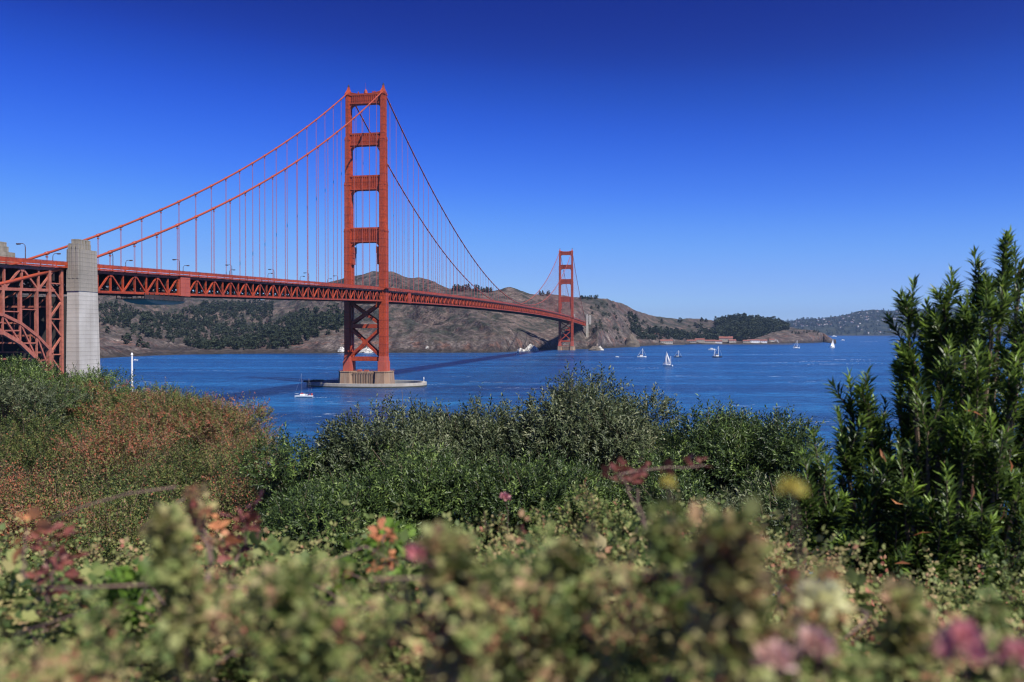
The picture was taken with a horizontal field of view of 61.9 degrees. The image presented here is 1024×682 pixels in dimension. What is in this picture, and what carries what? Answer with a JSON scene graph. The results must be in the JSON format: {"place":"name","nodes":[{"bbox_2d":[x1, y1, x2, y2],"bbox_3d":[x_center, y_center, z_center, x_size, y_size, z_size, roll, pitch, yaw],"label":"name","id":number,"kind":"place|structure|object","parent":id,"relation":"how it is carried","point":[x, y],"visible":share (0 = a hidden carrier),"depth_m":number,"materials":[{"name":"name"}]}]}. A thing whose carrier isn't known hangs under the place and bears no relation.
{"place":"outdoors","nodes":[
{"label":"outdoors","id":0,"kind":"place"},
{"bbox_2d":[16,271,835,357],"bbox_3d":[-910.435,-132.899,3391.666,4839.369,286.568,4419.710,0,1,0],"label":"hills","id":1,"kind":"structure","parent":0,"point":[416,329],"depth_m":2116.28,"materials":[{"name":"brown soil"}]},
{"bbox_2d":[123,337,130,343],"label":"pine tree","id":2,"kind":"object","parent":1,"relation":"on","point":[126,340],"visible":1,"depth_m":1539.43,"materials":[{"name":"green plant"}]},
{"bbox_2d":[98,299,343,349],"bbox_3d":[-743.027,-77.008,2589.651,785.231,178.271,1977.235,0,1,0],"label":"wood","id":3,"kind":"object","parent":1,"relation":"on","point":[292,330],"visible":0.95,"depth_m":2168.19,"materials":[{"name":"green plant"}]},
{"bbox_2d":[627,311,712,339],"bbox_3d":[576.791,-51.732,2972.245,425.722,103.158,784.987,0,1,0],"label":"wood","id":4,"kind":"object","parent":1,"relation":"on","point":[678,333],"visible":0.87,"depth_m":2799.65,"materials":[{"name":"green plant"}]},
{"bbox_2d":[695,338,704,342],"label":"harbour building","id":5,"kind":"structure","parent":1,"relation":"on","point":[700,340],"depth_m":2887.02,"materials":[{"name":"white glass"}]},
{"bbox_2d":[705,340,715,342],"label":"harbour building","id":6,"kind":"structure","parent":1,"relation":"on","point":[709,341],"depth_m":2883.53,"materials":[{"name":"white glass"}]},
{"bbox_2d":[719,336,732,341],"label":"harbour building","id":7,"kind":"structure","parent":1,"relation":"on","point":[724,338],"depth_m":2921.13,"materials":[{"name":"white glass"}]},
{"bbox_2d":[728,339,735,342],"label":"harbour building","id":8,"kind":"structure","parent":1,"relation":"on","point":[731,340],"depth_m":2896.19,"materials":[{"name":"white glass"}]},
{"bbox_2d":[707,313,790,340],"bbox_3d":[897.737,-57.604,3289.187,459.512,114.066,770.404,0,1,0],"label":"wood","id":9,"kind":"object","parent":1,"relation":"on","point":[738,326],"visible":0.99,"depth_m":3200.59,"materials":[{"name":"green plant"}]},
{"bbox_2d":[750,339,759,342],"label":"harbour building","id":10,"kind":"structure","parent":1,"relation":"on","point":[754,340],"depth_m":2896.99,"materials":[{"name":"white paint"}]},
{"bbox_2d":[0,407,1020,681],"bbox_3d":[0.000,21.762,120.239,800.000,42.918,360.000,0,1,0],"label":"ground","id":11,"kind":"structure","parent":0,"point":[116,479],"depth_m":26.84,"materials":[{"name":"brown soil"}]},
{"bbox_2d":[0,348,67,388],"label":"bush","id":12,"kind":"object","parent":11,"relation":"on","point":[21,363],"visible":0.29,"depth_m":41.49,"materials":[{"name":"green plant"}]},
{"bbox_2d":[0,435,76,531],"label":"bush","id":13,"kind":"object","parent":11,"relation":"on","point":[7,482],"visible":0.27,"depth_m":14.01,"materials":[{"name":"green plant"}]},
{"bbox_2d":[0,363,96,454],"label":"bush","id":14,"kind":"object","parent":11,"relation":"on","point":[7,397],"visible":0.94,"depth_m":29.51,"materials":[{"name":"green plant"}]},
{"bbox_2d":[0,399,115,488],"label":"bush","id":15,"kind":"object","parent":11,"relation":"on","point":[45,450],"visible":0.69,"depth_m":21.79,"materials":[{"name":"green plant"}]},
{"bbox_2d":[0,475,131,557],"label":"bush","id":16,"kind":"object","parent":11,"relation":"on","point":[41,518],"visible":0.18,"depth_m":9.31,"materials":[{"name":"green plant"}]},
{"bbox_2d":[5,367,133,434],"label":"bush","id":17,"kind":"object","parent":11,"relation":"on","point":[73,395],"visible":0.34,"depth_m":34.01,"materials":[{"name":"green plant"}]},
{"bbox_2d":[0,351,142,401],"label":"bush","id":18,"kind":"object","parent":11,"relation":"on","point":[90,374],"visible":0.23,"depth_m":39.61,"materials":[{"name":"green plant"}]},
{"bbox_2d":[0,443,171,567],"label":"bush","id":19,"kind":"object","parent":11,"relation":"on","point":[63,486],"visible":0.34,"depth_m":12.90,"materials":[{"name":"green plant"}]},
{"bbox_2d":[36,374,145,436],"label":"bush","id":20,"kind":"object","parent":11,"relation":"on","point":[99,388],"visible":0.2,"depth_m":37.76,"materials":[{"name":"green plant"}]},
{"bbox_2d":[26,469,210,569],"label":"bush","id":21,"kind":"object","parent":11,"relation":"on","point":[110,546],"visible":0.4,"depth_m":8.73,"materials":[{"name":"green plant"}]},
{"bbox_2d":[44,406,193,489],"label":"bush","id":22,"kind":"object","parent":11,"relation":"on","point":[127,442],"visible":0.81,"depth_m":19.82,"materials":[{"name":"green plant"}]},
{"bbox_2d":[68,382,193,444],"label":"bush","id":23,"kind":"object","parent":11,"relation":"on","point":[99,406],"visible":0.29,"depth_m":32.66,"materials":[{"name":"green plant"}]},
{"bbox_2d":[0,381,288,593],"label":"hillside scrub","id":24,"kind":"object","parent":11,"relation":"on","point":[47,514],"visible":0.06,"depth_m":10.38,"materials":[{"name":"green plant"}]},
{"bbox_2d":[131,353,160,392],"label":"white pole","id":25,"kind":"object","parent":11,"relation":"on","point":[132,367],"visible":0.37,"depth_m":77.98,"materials":[{"name":"metal"}]},
{"bbox_2d":[81,448,221,561],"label":"bush","id":26,"kind":"object","parent":11,"relation":"on","point":[155,486],"visible":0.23,"depth_m":11.81,"materials":[{"name":"green plant"}]},
{"bbox_2d":[108,380,203,439],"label":"bush","id":27,"kind":"object","parent":11,"relation":"on","point":[130,393],"visible":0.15,"depth_m":33.52,"materials":[{"name":"green plant"}]},
{"bbox_2d":[119,423,250,502],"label":"bush","id":28,"kind":"object","parent":11,"relation":"on","point":[205,464],"visible":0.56,"depth_m":17.65,"materials":[{"name":"green plant"}]},
{"bbox_2d":[109,377,264,463],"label":"bush","id":29,"kind":"object","parent":11,"relation":"on","point":[171,410],"visible":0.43,"depth_m":28.93,"materials":[{"name":"green plant"}]},
{"bbox_2d":[148,453,285,554],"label":"bush","id":30,"kind":"object","parent":11,"relation":"on","point":[229,504],"visible":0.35,"depth_m":10.80,"materials":[{"name":"green plant"}]},
{"bbox_2d":[164,389,285,470],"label":"bush","id":31,"kind":"object","parent":11,"relation":"on","point":[213,420],"visible":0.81,"depth_m":27.85,"materials":[{"name":"green plant"}]},
{"bbox_2d":[180,445,285,519],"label":"bush","id":32,"kind":"object","parent":11,"relation":"on","point":[232,480],"visible":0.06,"depth_m":15.43,"materials":[{"name":"green plant"}]},
{"bbox_2d":[194,417,285,479],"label":"bush","id":33,"kind":"object","parent":11,"relation":"on","point":[243,445],"visible":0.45,"depth_m":24.00,"materials":[{"name":"green plant"}]},
{"bbox_2d":[224,464,376,565],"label":"shrub","id":34,"kind":"object","parent":11,"relation":"on","point":[320,524],"visible":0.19,"depth_m":8.07,"materials":[{"name":"green plant"}]},
{"bbox_2d":[222,422,427,514],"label":"shrub","id":35,"kind":"object","parent":11,"relation":"on","point":[276,469],"visible":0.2,"depth_m":10.73,"materials":[{"name":"green plant"}]},
{"bbox_2d":[267,430,410,507],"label":"shrub","id":36,"kind":"object","parent":11,"relation":"on","point":[367,454],"visible":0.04,"depth_m":10.84,"materials":[{"name":"green plant"}]},
{"bbox_2d":[256,461,464,593],"bbox_3d":[-1.215,2.210,8.004,2.041,2.165,1.778,0,1,0],"label":"shrub","id":37,"kind":"object","parent":11,"relation":"on","point":[353,497],"visible":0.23,"depth_m":7.67,"materials":[{"name":"green plant"}]},
{"bbox_2d":[294,391,480,521],"bbox_3d":[-1.536,2.285,11.404,2.155,3.255,2.816,1,1,44],"label":"shrub","id":38,"kind":"object","parent":11,"relation":"on","point":[336,440],"visible":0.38,"depth_m":11.05,"materials":[{"name":"green plant"}]},
{"bbox_2d":[357,434,572,559],"bbox_3d":[-0.474,2.144,8.481,2.215,2.404,1.684,0,1,0],"label":"shrub","id":39,"kind":"object","parent":11,"relation":"on","point":[464,499],"visible":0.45,"depth_m":8.03,"materials":[{"name":"green plant"}]},
{"bbox_2d":[377,394,560,564],"bbox_3d":[-0.678,2.316,12.006,3.013,3.114,2.101,0,1,0],"label":"shrub","id":40,"kind":"object","parent":11,"relation":"on","point":[490,437],"visible":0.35,"depth_m":11.55,"materials":[{"name":"green plant"}]},
{"bbox_2d":[7,568,962,681],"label":"bramble canes","id":41,"kind":"object","parent":11,"relation":"on","point":[29,630],"visible":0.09,"depth_m":1.40,"materials":[{"name":"brown plant"}]},
{"bbox_2d":[182,482,225,612],"bbox_3d":[-0.437,0.304,1.204,0.057,0.215,0.062,0,1,0],"label":"bramble spray","id":42,"kind":"object","parent":41,"relation":"attached to","point":[196,506],"visible":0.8,"depth_m":1.20,"materials":[{"name":"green plant"}]},
{"bbox_2d":[0,520,1023,681],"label":"brambles","id":43,"kind":"object","parent":11,"relation":"on","point":[618,658],"visible":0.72,"depth_m":0.78,"materials":[{"name":"green plant"}]},
{"bbox_2d":[135,501,218,681],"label":"bramble spray","id":44,"kind":"object","parent":43,"relation":"attached to","point":[177,573],"visible":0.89,"depth_m":0.84,"materials":[{"name":"green plant"}]},
{"bbox_2d":[247,554,366,681],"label":"bramble spray","id":45,"kind":"object","parent":43,"relation":"attached to","point":[319,649],"visible":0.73,"depth_m":0.79,"materials":[{"name":"green plant"}]},
{"bbox_2d":[400,538,433,681],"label":"blossom","id":46,"kind":"object","parent":43,"relation":"attached to","point":[412,551],"visible":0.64,"depth_m":0.90,"materials":[{"name":"pink plant"}]},
{"bbox_2d":[413,520,510,681],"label":"bramble spray","id":47,"kind":"object","parent":43,"relation":"attached to","point":[447,586],"visible":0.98,"depth_m":0.74,"materials":[{"name":"green plant"}]},
{"bbox_2d":[527,535,604,681],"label":"bramble spray","id":48,"kind":"object","parent":43,"relation":"attached to","point":[572,578],"visible":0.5,"depth_m":0.80,"materials":[{"name":"green plant"}]},
{"bbox_2d":[633,497,702,681],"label":"bramble spray","id":49,"kind":"object","parent":43,"relation":"attached to","point":[667,539],"visible":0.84,"depth_m":0.74,"materials":[{"name":"green plant"}]},
{"bbox_2d":[660,476,675,640],"bbox_3d":[0.148,0.270,0.804,0.019,0.288,0.019,0,1,0],"label":"blossom","id":50,"kind":"object","parent":43,"relation":"attached to","point":[670,481],"visible":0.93,"depth_m":0.80,"materials":[{"name":"yellow plant"}]},
{"bbox_2d":[675,495,792,681],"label":"bramble spray","id":51,"kind":"object","parent":43,"relation":"attached to","point":[732,627],"visible":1,"depth_m":0.64,"materials":[{"name":"green plant"}]},
{"bbox_2d":[751,637,796,681],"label":"blossom","id":52,"kind":"object","parent":51,"relation":"attached to","point":[781,654],"visible":1,"depth_m":0.60,"materials":[{"name":"pink plant"}]},
{"bbox_2d":[777,475,807,681],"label":"blossom","id":53,"kind":"object","parent":51,"relation":"attached to","point":[795,485],"visible":1,"depth_m":0.61,"materials":[{"name":"yellow plant"}]},
{"bbox_2d":[776,559,856,681],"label":"bramble spray","id":54,"kind":"object","parent":43,"relation":"attached to","point":[834,625],"visible":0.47,"depth_m":0.80,"materials":[{"name":"green plant"}]},
{"bbox_2d":[794,576,851,681],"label":"blossom","id":55,"kind":"object","parent":43,"relation":"attached to","point":[830,593],"visible":0.95,"depth_m":0.75,"materials":[{"name":"beige plant"}]},
{"bbox_2d":[862,575,942,681],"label":"bramble spray","id":56,"kind":"object","parent":43,"relation":"attached to","point":[904,624],"visible":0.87,"depth_m":0.80,"materials":[{"name":"green plant"}]},
{"bbox_2d":[933,618,994,681],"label":"blossom","id":57,"kind":"object","parent":43,"relation":"attached to","point":[965,633],"visible":1,"depth_m":0.55,"materials":[{"name":"pink plant"}]},
{"bbox_2d":[958,584,1023,681],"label":"bramble spray","id":58,"kind":"object","parent":43,"relation":"attached to","point":[993,609],"visible":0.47,"depth_m":0.90,"materials":[{"name":"green plant"}]},
{"bbox_2d":[993,635,1023,681],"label":"blossom","id":59,"kind":"object","parent":43,"relation":"attached to","point":[1013,646],"visible":1,"depth_m":0.55,"materials":[{"name":"pink plant"}]},
{"bbox_2d":[0,486,1023,681],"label":"bramble thicket","id":60,"kind":"object","parent":11,"relation":"on","point":[1010,595],"visible":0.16,"depth_m":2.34,"materials":[{"name":"green plant"}]},
{"bbox_2d":[12,506,53,578],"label":"leafy branch","id":61,"kind":"object","parent":60,"relation":"on","point":[34,512],"visible":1,"depth_m":1.30,"materials":[{"name":"orange plant"}]},
{"bbox_2d":[25,522,88,603],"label":"leafy branch","id":62,"kind":"object","parent":60,"relation":"attached to","point":[64,556],"visible":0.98,"depth_m":1.60,"materials":[{"name":"red plant"}]},
{"bbox_2d":[47,486,175,520],"bbox_3d":[-0.709,0.288,1.503,0.235,0.065,0.004,0,1,0],"label":"bare cane","id":63,"kind":"object","parent":60,"relation":"on","point":[110,499],"visible":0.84,"depth_m":1.50,"materials":[{"name":"brown plant"}]},
{"bbox_2d":[100,556,161,632],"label":"leafy branch","id":64,"kind":"object","parent":60,"relation":"on","point":[130,576],"visible":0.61,"depth_m":1.70,"materials":[{"name":"green plant"}]},
{"bbox_2d":[139,498,184,529],"bbox_3d":[-0.618,0.307,1.503,0.084,0.062,0.004,0,1,0],"label":"bare cane","id":65,"kind":"object","parent":60,"relation":"on","point":[143,526],"visible":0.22,"depth_m":1.50,"materials":[{"name":"brown plant"}]},
{"bbox_2d":[138,509,242,603],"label":"leafy branch","id":66,"kind":"object","parent":60,"relation":"attached to","point":[214,525],"visible":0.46,"depth_m":1.60,"materials":[{"name":"orange plant"}]},
{"bbox_2d":[217,490,263,583],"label":"leafy branch","id":67,"kind":"object","parent":60,"relation":"attached to","point":[247,518],"visible":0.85,"depth_m":1.70,"materials":[{"name":"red plant"}]},
{"bbox_2d":[318,556,369,616],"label":"leafy branch","id":68,"kind":"object","parent":60,"relation":"on","point":[346,568],"visible":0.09,"depth_m":1.80,"materials":[{"name":"green plant"}]},
{"bbox_2d":[321,546,392,575],"bbox_3d":[-0.316,0.458,1.605,0.186,0.147,0.004,0,1,0],"label":"bare cane","id":69,"kind":"object","parent":60,"relation":"on","point":[391,559],"visible":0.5,"depth_m":1.60,"materials":[{"name":"brown plant"}]},
{"bbox_2d":[327,517,416,602],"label":"leafy branch","id":70,"kind":"object","parent":60,"relation":"on","point":[370,542],"visible":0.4,"depth_m":1.89,"materials":[{"name":"green plant"}]},
{"bbox_2d":[365,517,396,599],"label":"leafy branch","id":71,"kind":"object","parent":60,"relation":"on","point":[374,531],"visible":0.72,"depth_m":1.80,"materials":[{"name":"orange plant"}]},
{"bbox_2d":[627,490,643,527],"bbox_3d":[0.270,0.382,1.804,0.055,0.134,0.004,0,1,0],"label":"bare cane","id":72,"kind":"object","parent":60,"relation":"hanging from","point":[636,509],"visible":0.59,"depth_m":1.80,"materials":[{"name":"plant"}]},
{"bbox_2d":[600,453,712,526],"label":"leafy branch","id":73,"kind":"object","parent":60,"relation":"attached to","point":[640,472],"visible":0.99,"depth_m":1.71,"materials":[{"name":"red plant"}]},
{"bbox_2d":[445,382,586,478],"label":"shrub","id":74,"kind":"object","parent":11,"relation":"on","point":[476,409],"visible":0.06,"depth_m":11.93,"materials":[{"name":"green plant"}]},
{"bbox_2d":[467,498,567,583],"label":"bush","id":75,"kind":"object","parent":11,"relation":"on","point":[491,525],"visible":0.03,"depth_m":2.97,"materials":[{"name":"green plant"}]},
{"bbox_2d":[499,492,510,547],"bbox_3d":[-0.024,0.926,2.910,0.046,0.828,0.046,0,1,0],"label":"blossom","id":76,"kind":"object","parent":75,"relation":"attached to","point":[504,495],"visible":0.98,"depth_m":2.90,"materials":[{"name":"pink plant"}]},
{"bbox_2d":[447,443,634,567],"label":"shrub","id":77,"kind":"object","parent":11,"relation":"on","point":[571,473],"visible":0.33,"depth_m":8.24,"materials":[{"name":"green plant"}]},
{"bbox_2d":[487,358,664,496],"bbox_3d":[0.747,2.057,11.860,2.502,3.674,2.468,0,1,-18],"label":"shrub","id":78,"kind":"object","parent":11,"relation":"on","point":[576,408],"visible":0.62,"depth_m":11.39,"materials":[{"name":"green plant"}]},
{"bbox_2d":[519,475,642,567],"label":"bush","id":79,"kind":"object","parent":11,"relation":"on","point":[580,526],"visible":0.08,"depth_m":3.18,"materials":[{"name":"green plant"}]},
{"bbox_2d":[590,506,682,658],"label":"bush","id":80,"kind":"object","parent":11,"relation":"on","point":[628,530],"visible":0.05,"depth_m":3.06,"materials":[{"name":"green plant"}]},
{"bbox_2d":[600,426,674,487],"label":"shrub","id":81,"kind":"object","parent":11,"relation":"on","point":[642,449],"depth_m":11.68,"materials":[{"name":"green plant"}]},
{"bbox_2d":[587,382,688,498],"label":"shrub","id":82,"kind":"object","parent":11,"relation":"on","point":[663,405],"visible":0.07,"depth_m":12.46,"materials":[{"name":"green plant"}]},
{"bbox_2d":[552,447,724,553],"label":"shrub","id":83,"kind":"object","parent":11,"relation":"on","point":[658,486],"visible":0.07,"depth_m":8.56,"materials":[{"name":"green plant"}]},
{"bbox_2d":[642,393,773,501],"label":"shrub","id":84,"kind":"object","parent":11,"relation":"on","point":[692,442],"visible":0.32,"depth_m":10.51,"materials":[{"name":"green plant"}]},
{"bbox_2d":[621,464,816,596],"bbox_3d":[1.872,2.164,7.960,1.857,1.978,1.807,0,1,0],"label":"shrub","id":85,"kind":"object","parent":11,"relation":"on","point":[728,499],"visible":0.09,"depth_m":7.94,"materials":[{"name":"green plant"}]},
{"bbox_2d":[691,402,835,582],"bbox_3d":[3.085,2.176,10.503,1.702,2.957,2.178,0,1,22],"label":"shrub","id":86,"kind":"object","parent":11,"relation":"on","point":[785,444],"visible":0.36,"depth_m":9.96,"materials":[{"name":"green plant"}]},
{"bbox_2d":[721,460,883,625],"bbox_3d":[2.812,2.117,7.942,1.886,1.933,1.778,0,1,0],"label":"shrub","id":87,"kind":"object","parent":11,"relation":"on","point":[785,504],"visible":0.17,"depth_m":7.58,"materials":[{"name":"green plant"}]},
{"bbox_2d":[784,224,1023,635],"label":"evergreen shrub","id":88,"kind":"object","parent":11,"relation":"on","point":[939,508],"visible":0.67,"depth_m":4.11,"materials":[{"name":"green plant"}]},
{"bbox_2d":[884,423,1023,604],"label":"climbing vine","id":89,"kind":"object","parent":11,"relation":"on","point":[956,475],"visible":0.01,"depth_m":5.05,"materials":[{"name":"green plant"}]},
{"bbox_2d":[964,581,1023,618],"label":"climbing vine","id":90,"kind":"object","parent":11,"relation":"on","point":[1009,603],"visible":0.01,"depth_m":4.27,"materials":[{"name":"green plant"}]},
{"bbox_2d":[0,0,1023,320],"label":"sky","id":91,"kind":"structure","parent":0,"point":[791,160],"materials":[{"name":"blue"}]},
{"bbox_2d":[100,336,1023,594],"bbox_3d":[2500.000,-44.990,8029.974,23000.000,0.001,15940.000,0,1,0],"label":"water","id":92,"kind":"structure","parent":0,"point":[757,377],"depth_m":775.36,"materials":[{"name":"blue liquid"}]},
{"bbox_2d":[0,83,590,383],"bbox_3d":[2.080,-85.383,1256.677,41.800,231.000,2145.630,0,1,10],"label":"suspension bridge","id":93,"kind":"structure","parent":92,"relation":"on","point":[64,331],"depth_m":470.14,"materials":[{"name":"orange metal"}]},
{"bbox_2d":[116,293,183,304],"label":"maintenance scaffold","id":94,"kind":"object","parent":93,"relation":"hanging from","point":[156,300],"visible":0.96,"depth_m":358.52,"materials":[{"name":"metal"}]},
{"bbox_2d":[295,392,312,397],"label":"motor sailer","id":95,"kind":"object","parent":92,"relation":"on","point":[301,395],"visible":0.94,"depth_m":526.51,"materials":[{"name":"white paint"}]},
{"bbox_2d":[303,377,426,387],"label":"fender ring","id":96,"kind":"object","parent":92,"relation":"in","point":[336,384],"visible":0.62,"depth_m":623.47,"materials":[{"name":"concrete"}]},
{"bbox_2d":[359,347,373,352],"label":"shore rock","id":97,"kind":"object","parent":92,"relation":"in","point":[366,350],"visible":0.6,"depth_m":1636.66,"materials":[{"name":"white stone"}]},
{"bbox_2d":[524,344,538,350],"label":"shore rock","id":98,"kind":"object","parent":92,"relation":"in","point":[530,347],"visible":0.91,"depth_m":1785.37,"materials":[{"name":"white stone"}]},
{"bbox_2d":[589,346,599,349],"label":"shore rock","id":99,"kind":"object","parent":92,"relation":"in","point":[594,348],"visible":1,"depth_m":1866.17,"materials":[{"name":"grey stone"}]},
{"bbox_2d":[625,334,639,346],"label":"shore rock","id":100,"kind":"object","parent":92,"relation":"in","point":[631,340],"visible":0.89,"depth_m":2322.92,"materials":[{"name":"grey stone"}]},
{"bbox_2d":[663,352,672,365],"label":"sailboat","id":101,"kind":"object","parent":92,"relation":"on","point":[667,359],"visible":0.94,"depth_m":1009.88,"materials":[{"name":"white fabric"}]},
{"bbox_2d":[712,346,721,356],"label":"sailboat","id":102,"kind":"object","parent":92,"relation":"on","point":[716,355],"visible":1,"depth_m":1357.21,"materials":[{"name":"paint"}]},
{"bbox_2d":[792,622,840,681],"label":"blossom","id":103,"kind":"object","parent":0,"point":[810,636],"visible":0.98,"depth_m":0.65,"materials":[{"name":"pink plant"}]},
{"bbox_2d":[790,307,1019,335],"bbox_3d":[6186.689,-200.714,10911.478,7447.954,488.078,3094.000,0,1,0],"label":"distant hills","id":104,"kind":"structure","parent":0,"point":[883,327],"depth_m":9789.20,"materials":[{"name":"green plant"}]},
{"bbox_2d":[785,305,995,334],"bbox_3d":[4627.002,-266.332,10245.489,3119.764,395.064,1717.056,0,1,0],"label":"hillside wood","id":105,"kind":"object","parent":104,"relation":"on","point":[813,323],"visible":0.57,"depth_m":10198.79,"materials":[{"name":"green plant"}]},
{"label":"quay","id":106,"kind":"object","parent":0,"visible":0},
{"bbox_2d":[660,339,672,343],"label":"harbour building","id":107,"kind":"structure","parent":106,"relation":"on","point":[667,341],"depth_m":2669.50,"materials":[{"name":"white glass"}]}
]}

